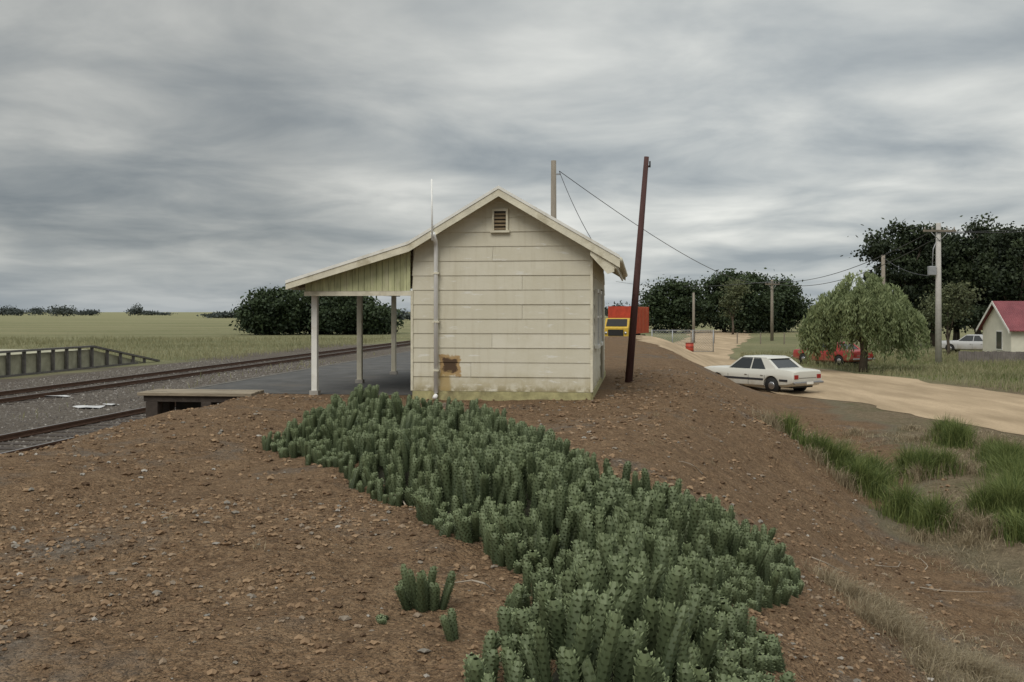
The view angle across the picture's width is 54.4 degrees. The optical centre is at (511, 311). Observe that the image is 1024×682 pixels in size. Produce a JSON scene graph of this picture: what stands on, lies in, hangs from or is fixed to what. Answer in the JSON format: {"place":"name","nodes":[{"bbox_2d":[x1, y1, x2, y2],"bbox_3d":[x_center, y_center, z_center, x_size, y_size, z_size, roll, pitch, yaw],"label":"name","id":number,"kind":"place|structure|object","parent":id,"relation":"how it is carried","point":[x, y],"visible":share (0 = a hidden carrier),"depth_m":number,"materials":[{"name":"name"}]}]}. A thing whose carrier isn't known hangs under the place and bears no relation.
{"place":"outdoors","nodes":[
{"label":"outdoors","id":0,"kind":"place"},
{"bbox_2d":[0,334,408,360],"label":"field grass","id":1,"kind":"structure","parent":0,"point":[189,339],"depth_m":75.20,"materials":[{"name":"plant"}]},
{"bbox_2d":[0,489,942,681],"bbox_3d":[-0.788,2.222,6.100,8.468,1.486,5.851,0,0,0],"label":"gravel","id":2,"kind":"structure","parent":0,"point":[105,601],"depth_m":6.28,"materials":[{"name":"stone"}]},
{"bbox_2d":[0,312,1023,681],"bbox_3d":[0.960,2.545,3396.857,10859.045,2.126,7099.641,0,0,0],"label":"ground","id":3,"kind":"structure","parent":0,"point":[978,604],"depth_m":9.75,"materials":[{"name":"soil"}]},
{"bbox_2d":[0,345,159,377],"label":"loading platform","id":4,"kind":"structure","parent":3,"relation":"on","point":[18,362],"depth_m":42.63,"materials":[{"name":"concrete"}]},
{"bbox_2d":[72,405,104,407],"bbox_3d":[-11.219,2.508,26.311,0.772,0.041,0.632,0,0,0],"label":"scrap sheet","id":5,"kind":"object","parent":3,"relation":"on","point":[81,406],"visible":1,"depth_m":26.29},
{"bbox_2d":[0,360,345,451],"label":"track ballast","id":6,"kind":"structure","parent":3,"relation":"on","point":[124,392],"depth_m":33.90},
{"bbox_2d":[0,402,175,453],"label":"railway track","id":7,"kind":"structure","parent":6,"relation":"on","point":[38,431],"depth_m":20.91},
{"bbox_2d":[0,340,410,404],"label":"railway track","id":8,"kind":"structure","parent":6,"relation":"on","point":[213,370],"depth_m":37.92,"materials":[{"name":"metal"}]},
{"bbox_2d":[13,353,374,419],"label":"trackside weeds","id":9,"kind":"object","parent":3,"relation":"on","point":[202,381],"visible":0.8,"depth_m":38.25,"materials":[{"name":"green plant"}]},
{"bbox_2d":[137,389,263,417],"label":"timber platform end","id":10,"kind":"structure","parent":3,"relation":"on","point":[160,401],"depth_m":18.83,"materials":[{"name":"grey wood"}]},
{"bbox_2d":[229,283,310,334],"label":"cypress tree","id":11,"kind":"object","parent":3,"relation":"on","point":[262,312],"visible":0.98,"depth_m":108.87,"materials":[{"name":"green plant"}]},
{"bbox_2d":[176,351,411,409],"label":"station platform","id":12,"kind":"structure","parent":3,"relation":"on","point":[339,378],"depth_m":23.02,"materials":[{"name":"asphalt"}]},
{"bbox_2d":[357,296,362,379],"bbox_3d":[-3.397,0.615,22.227,0.110,2.010,0.110,0,0,7],"label":"verandah post","id":13,"kind":"object","parent":12,"relation":"on","point":[359,337],"visible":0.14,"depth_m":22.17,"materials":[{"name":"paint"}]},
{"bbox_2d":[391,296,395,370],"bbox_3d":[-3.003,0.615,25.302,0.110,2.010,0.110,0,0,7],"label":"verandah post","id":14,"kind":"object","parent":12,"relation":"on","point":[393,333],"visible":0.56,"depth_m":25.25,"materials":[{"name":"paint"}]},
{"bbox_2d":[282,290,340,333],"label":"cypress tree","id":15,"kind":"object","parent":3,"relation":"on","point":[308,300],"visible":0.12,"depth_m":111.93,"materials":[{"name":"green plant"}]},
{"bbox_2d":[311,296,318,390],"bbox_3d":[-3.791,0.615,19.152,0.110,2.010,0.110,0,0,7],"label":"verandah post","id":16,"kind":"object","parent":3,"relation":"on","point":[314,343],"visible":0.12,"depth_m":19.10,"materials":[{"name":"white paint"}]},
{"bbox_2d":[309,390,320,394],"bbox_3d":[-3.791,1.565,19.152,0.170,0.110,0.170,0,0,7],"label":"post shoe","id":17,"kind":"object","parent":3,"relation":"on","point":[317,392],"visible":0.64,"depth_m":19.07,"materials":[{"name":"concrete"}]},
{"bbox_2d":[304,296,390,334],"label":"cypress tree","id":18,"kind":"object","parent":3,"relation":"on","point":[330,321],"visible":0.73,"depth_m":110.15,"materials":[{"name":"green plant"}]},
{"bbox_2d":[342,296,403,334],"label":"cypress tree","id":19,"kind":"object","parent":3,"relation":"on","point":[387,329],"visible":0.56,"depth_m":112.15,"materials":[{"name":"green plant"}]},
{"bbox_2d":[375,614,389,623],"bbox_3d":[-0.676,1.611,5.201,0.075,0.070,0.124,0,0,0],"label":"succulent plant","id":20,"kind":"object","parent":3,"relation":"on","point":[381,619],"visible":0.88,"depth_m":5.17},
{"bbox_2d":[0,300,804,319],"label":"distant tree row","id":21,"kind":"object","parent":3,"relation":"on","point":[64,311],"visible":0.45,"depth_m":596.41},
{"bbox_2d":[395,563,456,612],"bbox_3d":[-0.480,1.519,5.432,0.308,0.274,0.254,0,0,21],"label":"succulent plant","id":22,"kind":"object","parent":3,"relation":"on","point":[423,595],"visible":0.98,"depth_m":5.42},
{"bbox_2d":[439,608,459,641],"bbox_3d":[-0.300,1.546,4.875,0.084,0.171,0.132,0,0,21],"label":"succulent plant","id":23,"kind":"object","parent":3,"relation":"on","point":[449,624],"visible":0.9,"depth_m":4.86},
{"bbox_2d":[412,371,605,400],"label":"base boards","id":24,"kind":"object","parent":3,"relation":"on","point":[474,395],"visible":0.68,"depth_m":18.36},
{"bbox_2d":[414,248,603,392],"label":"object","id":25,"kind":"object","parent":3,"relation":"on","point":[599,266],"visible":0.06,"depth_m":19.37,"materials":[{"name":"paint"}]},
{"bbox_2d":[412,197,604,391],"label":"weatherboards","id":26,"kind":"object","parent":25,"relation":"attached to","point":[514,313],"visible":0.89,"depth_m":18.37,"materials":[{"name":"paint"}]},
{"bbox_2d":[304,291,410,295],"bbox_3d":[-2.900,-0.343,18.704,2.070,0.085,0.047,0,0,7],"label":"infill bottom rail","id":27,"kind":"object","parent":26,"relation":"attached to","point":[357,293],"visible":1,"depth_m":18.68,"materials":[{"name":"paint"}]},
{"bbox_2d":[305,282,310,290],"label":"infill board","id":28,"kind":"object","parent":27,"relation":"on","point":[307,286],"visible":0.64,"depth_m":18.82,"materials":[{"name":"green paint"}]},
{"bbox_2d":[311,280,316,290],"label":"infill board","id":29,"kind":"object","parent":27,"relation":"on","point":[313,285],"visible":0.64,"depth_m":18.81,"materials":[{"name":"green paint"}]},
{"bbox_2d":[317,278,322,290],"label":"infill board","id":30,"kind":"object","parent":27,"relation":"on","point":[319,284],"visible":0.64,"depth_m":18.79,"materials":[{"name":"green paint"}]},
{"bbox_2d":[323,277,328,290],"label":"infill board","id":31,"kind":"object","parent":27,"relation":"on","point":[325,283],"visible":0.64,"depth_m":18.77,"materials":[{"name":"green paint"}]},
{"bbox_2d":[329,275,334,290],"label":"infill board","id":32,"kind":"object","parent":27,"relation":"on","point":[332,283],"visible":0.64,"depth_m":18.76,"materials":[{"name":"green paint"}]},
{"bbox_2d":[335,273,340,290],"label":"infill board","id":33,"kind":"object","parent":27,"relation":"on","point":[338,282],"visible":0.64,"depth_m":18.74,"materials":[{"name":"green paint"}]},
{"bbox_2d":[341,271,346,290],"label":"infill board","id":34,"kind":"object","parent":27,"relation":"on","point":[343,281],"visible":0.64,"depth_m":18.73,"materials":[{"name":"green paint"}]},
{"bbox_2d":[347,269,352,290],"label":"infill board","id":35,"kind":"object","parent":27,"relation":"on","point":[349,280],"visible":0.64,"depth_m":18.72,"materials":[{"name":"green paint"}]},
{"bbox_2d":[353,267,358,290],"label":"infill board","id":36,"kind":"object","parent":27,"relation":"on","point":[355,279],"visible":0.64,"depth_m":18.70,"materials":[{"name":"green paint"}]},
{"bbox_2d":[359,265,364,290],"bbox_3d":[-2.825,-0.654,18.704,0.109,0.529,0.032,0,0,7],"label":"infill board","id":37,"kind":"object","parent":27,"relation":"on","point":[361,278],"visible":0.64,"depth_m":18.69,"materials":[{"name":"green paint"}]},
{"bbox_2d":[365,264,369,290],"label":"infill board","id":38,"kind":"object","parent":27,"relation":"on","point":[367,277],"visible":0.64,"depth_m":18.67,"materials":[{"name":"green paint"}]},
{"bbox_2d":[370,262,375,290],"bbox_3d":[-2.597,-0.689,18.674,0.109,0.597,0.034,0,0,7],"label":"infill board","id":39,"kind":"object","parent":27,"relation":"on","point":[372,276],"visible":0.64,"depth_m":18.66,"materials":[{"name":"green paint"}]},
{"bbox_2d":[376,260,381,290],"bbox_3d":[-2.483,-0.706,18.659,0.109,0.632,0.035,0,0,7],"label":"infill board","id":40,"kind":"object","parent":27,"relation":"on","point":[378,275],"visible":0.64,"depth_m":18.64,"materials":[{"name":"green paint"}]},
{"bbox_2d":[382,258,387,290],"bbox_3d":[-2.369,-0.723,18.646,0.109,0.666,0.032,0,0,7],"label":"infill board","id":41,"kind":"object","parent":27,"relation":"on","point":[384,274],"visible":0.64,"depth_m":18.63,"materials":[{"name":"green paint"}]},
{"bbox_2d":[388,256,393,290],"bbox_3d":[-2.255,-0.740,18.631,0.109,0.700,0.033,0,0,7],"label":"infill board","id":42,"kind":"object","parent":27,"relation":"on","point":[390,273],"visible":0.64,"depth_m":18.61,"materials":[{"name":"green paint"}]},
{"bbox_2d":[394,255,399,290],"bbox_3d":[-2.141,-0.757,18.618,0.109,0.734,0.029,0,0,7],"label":"infill board","id":43,"kind":"object","parent":27,"relation":"on","point":[396,272],"visible":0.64,"depth_m":18.60,"materials":[{"name":"green paint"}]},
{"bbox_2d":[400,253,405,290],"bbox_3d":[-2.027,-0.774,18.601,0.109,0.769,0.033,0,0,7],"label":"infill board","id":44,"kind":"object","parent":27,"relation":"on","point":[403,272],"visible":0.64,"depth_m":18.58,"materials":[{"name":"green paint"}]},
{"bbox_2d":[406,251,410,290],"bbox_3d":[-1.933,-0.785,18.589,0.069,0.791,0.033,0,0,7],"label":"infill board","id":45,"kind":"object","parent":27,"relation":"on","point":[408,271],"visible":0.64,"depth_m":18.57,"materials":[{"name":"green paint"}]},
{"bbox_2d":[432,232,437,399],"bbox_3d":[-1.424,0.077,18.306,0.084,3.085,0.342,0,0,7],"label":"downpipe","id":46,"kind":"object","parent":26,"relation":"attached to","point":[435,243],"visible":0.99,"depth_m":18.39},
{"bbox_2d":[431,179,432,240],"bbox_3d":[-1.459,-1.860,18.148,0.044,1.120,0.034,0,0,7],"label":"aerial mast","id":47,"kind":"object","parent":46,"relation":"attached to","point":[431,209],"visible":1,"depth_m":18.13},
{"bbox_2d":[432,272,439,370],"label":"pipe clips","id":48,"kind":"object","parent":26,"relation":"attached to","point":[436,321],"visible":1,"depth_m":18.39,"materials":[{"name":"paint"}]},
{"bbox_2d":[490,208,509,232],"bbox_3d":[-0.220,-1.680,18.340,0.360,0.440,0.065,0,0,7],"label":"vent frame","id":49,"kind":"object","parent":26,"relation":"attached to","point":[500,231],"visible":1,"depth_m":18.32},
{"bbox_2d":[494,213,505,229],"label":"vent louvres","id":50,"kind":"object","parent":49,"relation":"attached to","point":[500,221],"visible":1,"depth_m":18.33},
{"bbox_2d":[494,211,505,226],"bbox_3d":[-0.218,-1.677,18.353,0.220,0.355,0.012,0,0,7],"label":"vent back","id":51,"kind":"object","parent":49,"relation":"attached to","point":[499,216],"visible":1,"depth_m":18.35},
{"bbox_2d":[411,255,592,392],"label":"corner stops","id":52,"kind":"object","parent":26,"relation":"attached to","point":[591,324],"visible":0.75,"depth_m":18.14,"materials":[{"name":"paint"}]},
{"bbox_2d":[595,289,600,348],"bbox_3d":[1.715,0.135,19.909,0.080,1.170,0.960,0,0,7],"label":"window frame","id":53,"kind":"object","parent":26,"relation":"attached to","point":[597,345],"visible":0.9,"depth_m":19.46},
{"bbox_2d":[599,290,602,345],"bbox_3d":[1.906,0.135,21.397,0.080,1.170,0.960,0,0,7],"label":"window frame","id":54,"kind":"object","parent":26,"relation":"attached to","point":[600,318],"visible":0.76,"depth_m":20.95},
{"bbox_2d":[590,250,613,273],"bbox_3d":[1.620,-0.940,17.870,0.430,0.520,0.028,0,0,7],"label":"eave return","id":55,"kind":"object","parent":26,"relation":"attached to","point":[607,266],"visible":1,"depth_m":17.85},
{"bbox_2d":[601,290,603,378],"bbox_3d":[2.063,0.510,22.763,0.036,2.020,0.850,0,0,7],"label":"side door","id":56,"kind":"structure","parent":26,"relation":"attached to","point":[602,361],"depth_m":22.45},
{"bbox_3d":[1.291,-1.564,21.673,2.130,1.245,7.489,0,0,7],"label":"soffit","id":57,"kind":"object","parent":25,"relation":"attached to","visible":0},
{"bbox_2d":[498,189,619,266],"bbox_3d":[0.842,-1.529,17.935,2.190,1.478,0.033,0,0,7],"label":"barge front","id":58,"kind":"object","parent":57,"relation":"attached to","point":[587,244],"visible":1,"depth_m":17.91,"materials":[{"name":"paint"}]},
{"bbox_2d":[498,186,619,257],"bbox_3d":[0.839,-1.623,17.912,2.190,1.335,0.017,0,0,7],"label":"barge front cap","id":59,"kind":"object","parent":58,"relation":"attached to","point":[559,222],"visible":1,"depth_m":17.90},
{"bbox_2d":[615,265,622,280],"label":"eave fascia","id":60,"kind":"structure","parent":57,"relation":"attached to","point":[618,271],"depth_m":20.72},
{"bbox_2d":[620,257,627,276],"bbox_3d":[2.407,-0.930,21.534,0.110,0.110,7.460,0,0,7],"label":"gutter","id":61,"kind":"object","parent":60,"relation":"attached to","point":[623,269],"visible":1,"depth_m":20.21,"materials":[{"name":"paint"}]},
{"bbox_2d":[364,401,671,681],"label":"shrub understorey","id":62,"kind":"object","parent":3,"relation":"on","point":[555,677],"depth_m":7.10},
{"bbox_2d":[261,384,804,681],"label":"succulent shrub","id":63,"kind":"object","parent":3,"relation":"on","point":[638,565],"visible":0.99,"depth_m":6.32,"materials":[{"name":"plant"}]},
{"bbox_2d":[160,413,934,578],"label":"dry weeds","id":64,"kind":"object","parent":3,"relation":"on","point":[265,541],"visible":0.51,"depth_m":7.11,"materials":[{"name":"beige plant"}]},
{"bbox_2d":[551,160,560,217],"bbox_3d":[1.219,-1.176,28.000,0.302,6.153,0.194,0,0,0],"label":"utility pole","id":65,"kind":"object","parent":3,"relation":"on","point":[553,187],"visible":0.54,"depth_m":27.94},
{"bbox_2d":[604,306,648,335],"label":"parked truck","id":66,"kind":"object","parent":3,"relation":"on","point":[617,321],"visible":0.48,"depth_m":88.74,"materials":[{"name":"red metal"}]},
{"bbox_2d":[625,156,650,382],"bbox_3d":[2.835,-0.759,22.600,0.620,5.532,0.171,0,0,0],"label":"leaning pole","id":67,"kind":"object","parent":3,"relation":"on","point":[632,328],"visible":0.86,"depth_m":22.54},
{"bbox_2d":[638,274,724,332],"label":"cypress tree","id":68,"kind":"object","parent":3,"relation":"on","point":[671,309],"visible":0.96,"depth_m":148.69,"materials":[{"name":"green plant"}]},
{"bbox_2d":[651,330,713,351],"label":"wire fence","id":69,"kind":"object","parent":3,"relation":"on","point":[672,334],"visible":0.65,"depth_m":78.00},
{"bbox_2d":[394,461,972,591],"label":"fallen twigs","id":70,"kind":"object","parent":3,"relation":"on","point":[811,557],"visible":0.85,"depth_m":11.98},
{"bbox_2d":[686,343,693,351],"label":"oil drum","id":71,"kind":"object","parent":3,"relation":"on","point":[690,346],"visible":0.66,"depth_m":73.75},
{"bbox_2d":[692,293,694,342],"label":"utility pole","id":72,"kind":"object","parent":3,"relation":"on","point":[693,311],"visible":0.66,"depth_m":99.89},
{"bbox_2d":[693,268,745,331],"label":"cypress tree","id":73,"kind":"object","parent":3,"relation":"on","point":[713,295],"visible":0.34,"depth_m":153.84,"materials":[{"name":"green plant"}]},
{"bbox_2d":[717,278,754,334],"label":"gum tree","id":74,"kind":"object","parent":3,"relation":"on","point":[732,289],"visible":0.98,"depth_m":137.65,"materials":[{"name":"green plant"}]},
{"bbox_2d":[715,267,793,332],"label":"cypress tree","id":75,"kind":"object","parent":3,"relation":"on","point":[753,315],"visible":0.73,"depth_m":148.61,"materials":[{"name":"green plant"}]},
{"bbox_2d":[704,355,823,392],"bbox_3d":[10.000,2.465,40.200,1.910,1.420,4.920,0,0,-36],"label":"parked car","id":76,"kind":"object","parent":3,"relation":"on","point":[774,373],"visible":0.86,"depth_m":39.05,"materials":[{"name":"white paint"}]},
{"bbox_2d":[765,280,778,340],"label":"utility pole","id":77,"kind":"object","parent":3,"relation":"on","point":[772,324],"visible":0.77,"depth_m":109.86,"materials":[{"name":"wood"}]},
{"bbox_2d":[758,273,817,331],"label":"cypress tree","id":78,"kind":"object","parent":3,"relation":"on","point":[795,306],"visible":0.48,"depth_m":156.43,"materials":[{"name":"green plant"}]},
{"bbox_2d":[791,341,874,365],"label":"parked car","id":79,"kind":"object","parent":3,"relation":"on","point":[854,357],"visible":0.57,"depth_m":58.59,"materials":[{"name":"red paint"}]},
{"bbox_2d":[691,332,982,343],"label":"paddock fence","id":80,"kind":"object","parent":3,"relation":"on","point":[760,337],"visible":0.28,"depth_m":98.95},
{"bbox_2d":[796,269,931,371],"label":"willow tree","id":81,"kind":"object","parent":3,"relation":"on","point":[875,310],"visible":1,"depth_m":52.19,"materials":[{"name":"green plant"}]},
{"bbox_2d":[740,348,1023,392],"bbox_3d":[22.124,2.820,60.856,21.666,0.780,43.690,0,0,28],"label":"roadside grass","id":82,"kind":"structure","parent":3,"relation":"on","point":[948,360],"depth_m":54.61,"materials":[{"name":"plant"}]},
{"bbox_2d":[881,255,885,352],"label":"utility pole","id":83,"kind":"object","parent":3,"relation":"on","point":[883,267],"visible":0.19,"depth_m":74.87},
{"bbox_2d":[840,217,952,313],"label":"pine tree","id":84,"kind":"object","parent":3,"relation":"on","point":[904,280],"visible":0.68,"depth_m":86.89,"materials":[{"name":"green plant"}]},
{"bbox_2d":[771,407,1023,546],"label":"grass tufts","id":85,"kind":"object","parent":3,"relation":"on","point":[1004,495],"visible":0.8,"depth_m":17.86,"materials":[{"name":"plant"}]},
{"bbox_2d":[898,223,976,345],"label":"pine tree","id":86,"kind":"object","parent":3,"relation":"on","point":[944,252],"visible":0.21,"depth_m":91.31,"materials":[{"name":"green plant"}]},
{"bbox_2d":[923,223,955,363],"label":"utility pole","id":87,"kind":"object","parent":3,"relation":"on","point":[934,270],"visible":0.97,"depth_m":60.86,"materials":[{"name":"wood"}]},
{"bbox_2d":[559,171,1023,286],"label":"overhead wires","id":88,"kind":"object","parent":87,"relation":"attached to","point":[808,279],"visible":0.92,"depth_m":62.75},
{"bbox_2d":[915,277,989,354],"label":"gum tree","id":89,"kind":"object","parent":3,"relation":"on","point":[960,303],"visible":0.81,"depth_m":71.72,"materials":[{"name":"green plant"}]},
{"bbox_2d":[942,334,982,351],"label":"parked car","id":90,"kind":"object","parent":3,"relation":"on","point":[971,342],"visible":0.38,"depth_m":77.52,"materials":[{"name":"paint"}]},
{"bbox_2d":[941,233,996,339],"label":"pine tree","id":91,"kind":"object","parent":3,"relation":"on","point":[956,330],"visible":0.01,"depth_m":95.71,"materials":[{"name":"green plant"}]},
{"bbox_2d":[941,212,1021,334],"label":"pine tree","id":92,"kind":"object","parent":3,"relation":"on","point":[977,244],"visible":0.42,"depth_m":90.92,"materials":[{"name":"green plant"}]},
{"bbox_2d":[950,221,1023,332],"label":"pine tree","id":93,"kind":"object","parent":3,"relation":"on","point":[1002,281],"visible":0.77,"depth_m":85.38,"materials":[{"name":"green plant"}]},
{"bbox_2d":[958,351,1023,362],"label":"garden fence","id":94,"kind":"object","parent":3,"relation":"on","point":[981,355],"visible":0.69,"depth_m":61.50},
{"bbox_2d":[959,216,1023,328],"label":"pine tree","id":95,"kind":"object","parent":3,"relation":"on","point":[996,217],"depth_m":94.68,"materials":[{"name":"green plant"}]},
{"bbox_2d":[983,308,1023,356],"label":"walls","id":96,"kind":"structure","parent":3,"relation":"on","point":[1013,341],"depth_m":67.73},
{"bbox_2d":[978,305,993,329],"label":"roof back","id":97,"kind":"structure","parent":96,"relation":"on","point":[985,318],"depth_m":69.32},
{"bbox_2d":[976,301,991,330],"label":"barge roof back","id":98,"kind":"structure","parent":97,"relation":"attached to","point":[984,315],"depth_m":69.12,"materials":[{"name":"white paint"}]},
{"bbox_2d":[996,332,1001,348],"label":"gable glass","id":99,"kind":"object","parent":96,"relation":"in","point":[998,340],"visible":1,"depth_m":67.45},
{"bbox_2d":[993,301,1023,330],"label":"roof front","id":100,"kind":"structure","parent":96,"relation":"on","point":[1011,313],"depth_m":66.98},
{"bbox_2d":[992,301,1008,332],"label":"barge roof front","id":101,"kind":"structure","parent":100,"relation":"attached to","point":[1002,320],"depth_m":66.78,"materials":[{"name":"white paint"}]},
{"bbox_2d":[0,0,1023,311],"label":"sky","id":102,"kind":"structure","parent":0,"point":[160,155],"materials":[{"name":"grey"}]},
{"bbox_2d":[609,365,956,496],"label":"gravel","id":103,"kind":"structure","parent":0,"point":[683,393],"depth_m":22.70,"materials":[{"name":"gravel"}]},
{"bbox_2d":[636,330,1023,434],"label":"dirt road","id":104,"kind":"structure","parent":0,"point":[1000,411],"depth_m":38.33,"materials":[{"name":"soil"}]},
{"bbox_2d":[747,407,1014,549],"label":"dry grass","id":105,"kind":"structure","parent":0,"point":[981,524],"depth_m":17.42,"materials":[{"name":"plant"}]},
{"bbox_2d":[791,554,1023,681],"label":"dry grass","id":106,"kind":"structure","parent":0,"point":[902,626],"depth_m":8.70,"materials":[{"name":"plant"}]},
{"bbox_2d":[802,422,1023,510],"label":"dry grass","id":107,"kind":"structure","parent":0,"point":[854,431],"depth_m":25.35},
{"bbox_2d":[859,427,1023,681],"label":"dry grass","id":108,"kind":"structure","parent":0,"point":[984,548],"depth_m":13.86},
{"bbox_3d":[-2.552,-0.885,22.169,2.280,0.730,7.500,0,0,7],"label":"verandah","id":109,"kind":"object","parent":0,"visible":0},
{"bbox_2d":[286,245,407,289],"bbox_3d":[-3.061,-0.845,18.435,2.340,0.860,0.033,0,0,7],"label":"barge front","id":110,"kind":"object","parent":109,"relation":"attached to","point":[357,263],"visible":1,"depth_m":18.41,"materials":[{"name":"paint"}]},
{"bbox_2d":[285,241,407,282],"bbox_3d":[-3.064,-0.913,18.412,2.340,0.767,0.018,0,0,7],"label":"barge front cap","id":111,"kind":"object","parent":110,"relation":"attached to","point":[346,262],"visible":1,"depth_m":18.40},
{"bbox_3d":[-0.593,-1.720,21.919,1.670,1.040,7.500,0,0,7],"label":"roof","id":112,"kind":"object","parent":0,"visible":0},
{"bbox_2d":[408,189,497,251],"bbox_3d":[-1.072,-1.687,18.180,1.670,1.163,0.033,0,0,7],"label":"barge front","id":113,"kind":"object","parent":112,"relation":"attached to","point":[455,218],"visible":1,"depth_m":18.16,"materials":[{"name":"paint"}]},
{"bbox_2d":[408,186,497,243],"bbox_3d":[-1.075,-1.765,18.157,1.670,1.050,0.016,0,0,7],"label":"barge front cap","id":114,"kind":"object","parent":113,"relation":"attached to","point":[454,214],"visible":1,"depth_m":18.15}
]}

